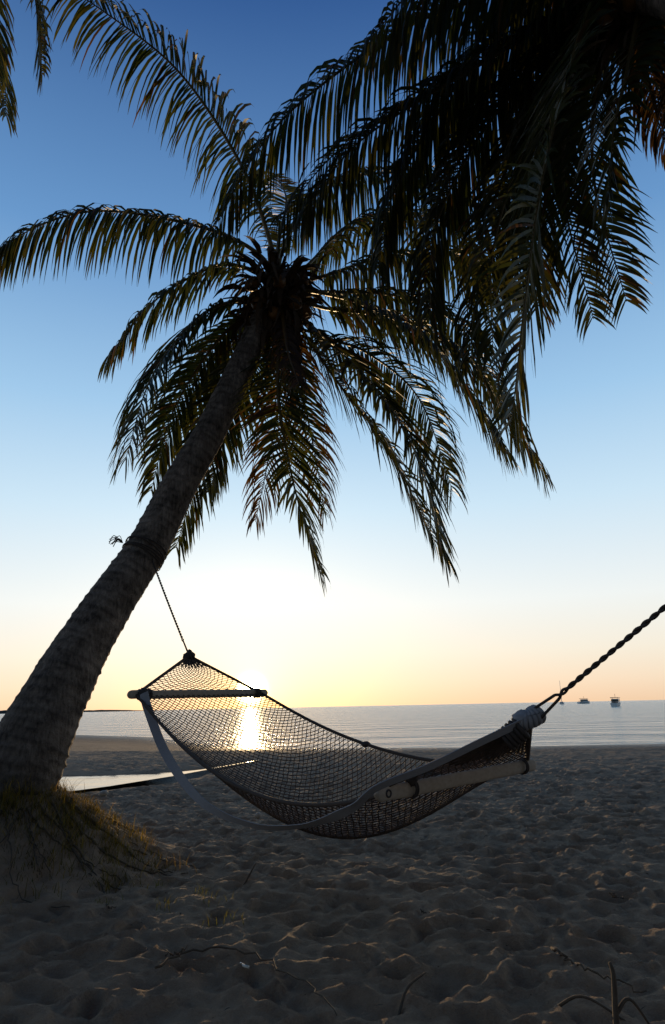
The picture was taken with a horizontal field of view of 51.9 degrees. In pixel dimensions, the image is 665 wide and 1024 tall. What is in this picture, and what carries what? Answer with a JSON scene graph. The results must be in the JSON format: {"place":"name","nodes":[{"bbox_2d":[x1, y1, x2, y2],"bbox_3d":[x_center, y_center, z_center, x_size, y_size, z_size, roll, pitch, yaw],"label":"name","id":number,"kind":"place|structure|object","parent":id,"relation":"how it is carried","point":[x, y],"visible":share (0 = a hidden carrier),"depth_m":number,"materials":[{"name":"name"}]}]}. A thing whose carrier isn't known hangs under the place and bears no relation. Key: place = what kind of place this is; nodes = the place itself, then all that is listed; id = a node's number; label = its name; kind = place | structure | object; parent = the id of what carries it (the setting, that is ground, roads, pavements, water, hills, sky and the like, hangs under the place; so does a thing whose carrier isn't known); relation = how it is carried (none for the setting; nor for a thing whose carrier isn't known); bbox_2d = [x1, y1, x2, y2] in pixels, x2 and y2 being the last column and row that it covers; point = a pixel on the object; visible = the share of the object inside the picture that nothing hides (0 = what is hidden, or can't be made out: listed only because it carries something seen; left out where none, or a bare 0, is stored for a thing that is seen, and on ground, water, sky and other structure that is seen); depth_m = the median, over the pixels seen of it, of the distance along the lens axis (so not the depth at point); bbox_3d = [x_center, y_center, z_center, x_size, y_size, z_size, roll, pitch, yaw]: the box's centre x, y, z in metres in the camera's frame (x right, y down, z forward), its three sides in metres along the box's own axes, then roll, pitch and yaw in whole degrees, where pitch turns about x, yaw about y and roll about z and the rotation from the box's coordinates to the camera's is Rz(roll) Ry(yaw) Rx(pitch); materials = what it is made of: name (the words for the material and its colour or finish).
{"place":"outdoors","nodes":[
{"label":"outdoors","id":0,"kind":"place"},
{"bbox_2d":[0,710,156,713],"bbox_3d":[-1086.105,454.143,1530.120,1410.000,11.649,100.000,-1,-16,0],"label":"distant coast hill","id":1,"kind":"structure","parent":0,"point":[3,712],"depth_m":1488.07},
{"bbox_2d":[59,760,256,790],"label":"stream water","id":2,"kind":"structure","parent":0,"point":[89,782],"depth_m":13.03,"materials":[{"name":"grey liquid"}]},
{"bbox_2d":[0,735,664,1023],"bbox_3d":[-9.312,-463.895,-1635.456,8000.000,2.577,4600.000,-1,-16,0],"label":"sand ground","id":3,"kind":"structure","parent":0,"point":[380,938],"depth_m":3.94,"materials":[{"name":"beige sand"}]},
{"bbox_2d":[0,0,53,136],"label":"palm tree","id":4,"kind":"object","parent":3,"relation":"on","point":[42,48],"visible":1,"depth_m":7.42,"materials":[{"name":"green plant"}]},
{"bbox_2d":[0,795,196,902],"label":"tree roots","id":5,"kind":"object","parent":3,"relation":"on","point":[65,835],"visible":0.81,"depth_m":4.68,"materials":[{"name":"brown plant"}]},
{"bbox_2d":[0,772,246,925],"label":"grass","id":6,"kind":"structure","parent":3,"relation":"on","point":[70,824],"depth_m":4.78,"materials":[{"name":"green plant"}]},
{"bbox_2d":[99,790,261,818],"bbox_3d":[-1.548,3.681,8.812,3.325,0.112,2.093,-12,-19,33],"label":"coral pebble","id":7,"kind":"object","parent":3,"relation":"on","point":[104,793],"visible":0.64,"depth_m":9.28,"materials":[{"name":"grey stone"}]},
{"bbox_2d":[239,962,248,968],"bbox_3d":[-0.382,1.960,2.952,0.015,0.014,0.065,11,-20,-37],"label":"shell fragment","id":8,"kind":"object","parent":3,"relation":"on","point":[243,965],"visible":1,"depth_m":2.94,"materials":[{"name":"white"}]},
{"bbox_2d":[0,0,556,796],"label":"palm tree","id":9,"kind":"object","parent":3,"relation":"on","point":[262,328],"visible":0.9,"depth_m":7.94,"materials":[{"name":"green plant"}]},
{"bbox_2d":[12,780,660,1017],"bbox_3d":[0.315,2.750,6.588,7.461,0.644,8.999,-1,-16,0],"label":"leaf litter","id":10,"kind":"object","parent":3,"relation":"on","point":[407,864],"visible":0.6,"depth_m":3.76,"materials":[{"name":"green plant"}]},
{"bbox_2d":[105,863,649,1023],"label":"driftwood twigs","id":11,"kind":"object","parent":3,"relation":"on","point":[616,1009],"visible":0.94,"depth_m":2.61,"materials":[{"name":"brown wood"}]},
{"bbox_2d":[206,0,664,463],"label":"palm tree","id":12,"kind":"object","parent":3,"relation":"on","point":[566,51],"visible":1,"depth_m":6.49,"materials":[{"name":"green plant"}]},
{"bbox_2d":[109,535,664,838],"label":"hammock","id":13,"kind":"object","parent":12,"relation":"hanging from","point":[461,767],"visible":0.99,"depth_m":3.89,"materials":[{"name":"brown fabric"}]},
{"bbox_2d":[0,700,664,747],"bbox_3d":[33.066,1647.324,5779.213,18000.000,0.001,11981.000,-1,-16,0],"label":"sea","id":14,"kind":"structure","parent":0,"point":[564,724],"depth_m":50.24,"materials":[{"name":"teal liquid"}]},
{"bbox_2d":[577,696,589,703],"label":"motor boat","id":15,"kind":"object","parent":14,"relation":"on","point":[583,700],"visible":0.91,"depth_m":431.74,"materials":[{"name":"paint"}]},
{"bbox_2d":[610,697,620,706],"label":"motor boat","id":16,"kind":"object","parent":14,"relation":"on","point":[615,702],"visible":0.84,"depth_m":169.88,"materials":[{"name":"paint"}]},
{"bbox_2d":[0,0,664,710],"label":"sky","id":17,"kind":"structure","parent":0,"point":[546,586],"materials":[{"name":"blue"}]}
]}

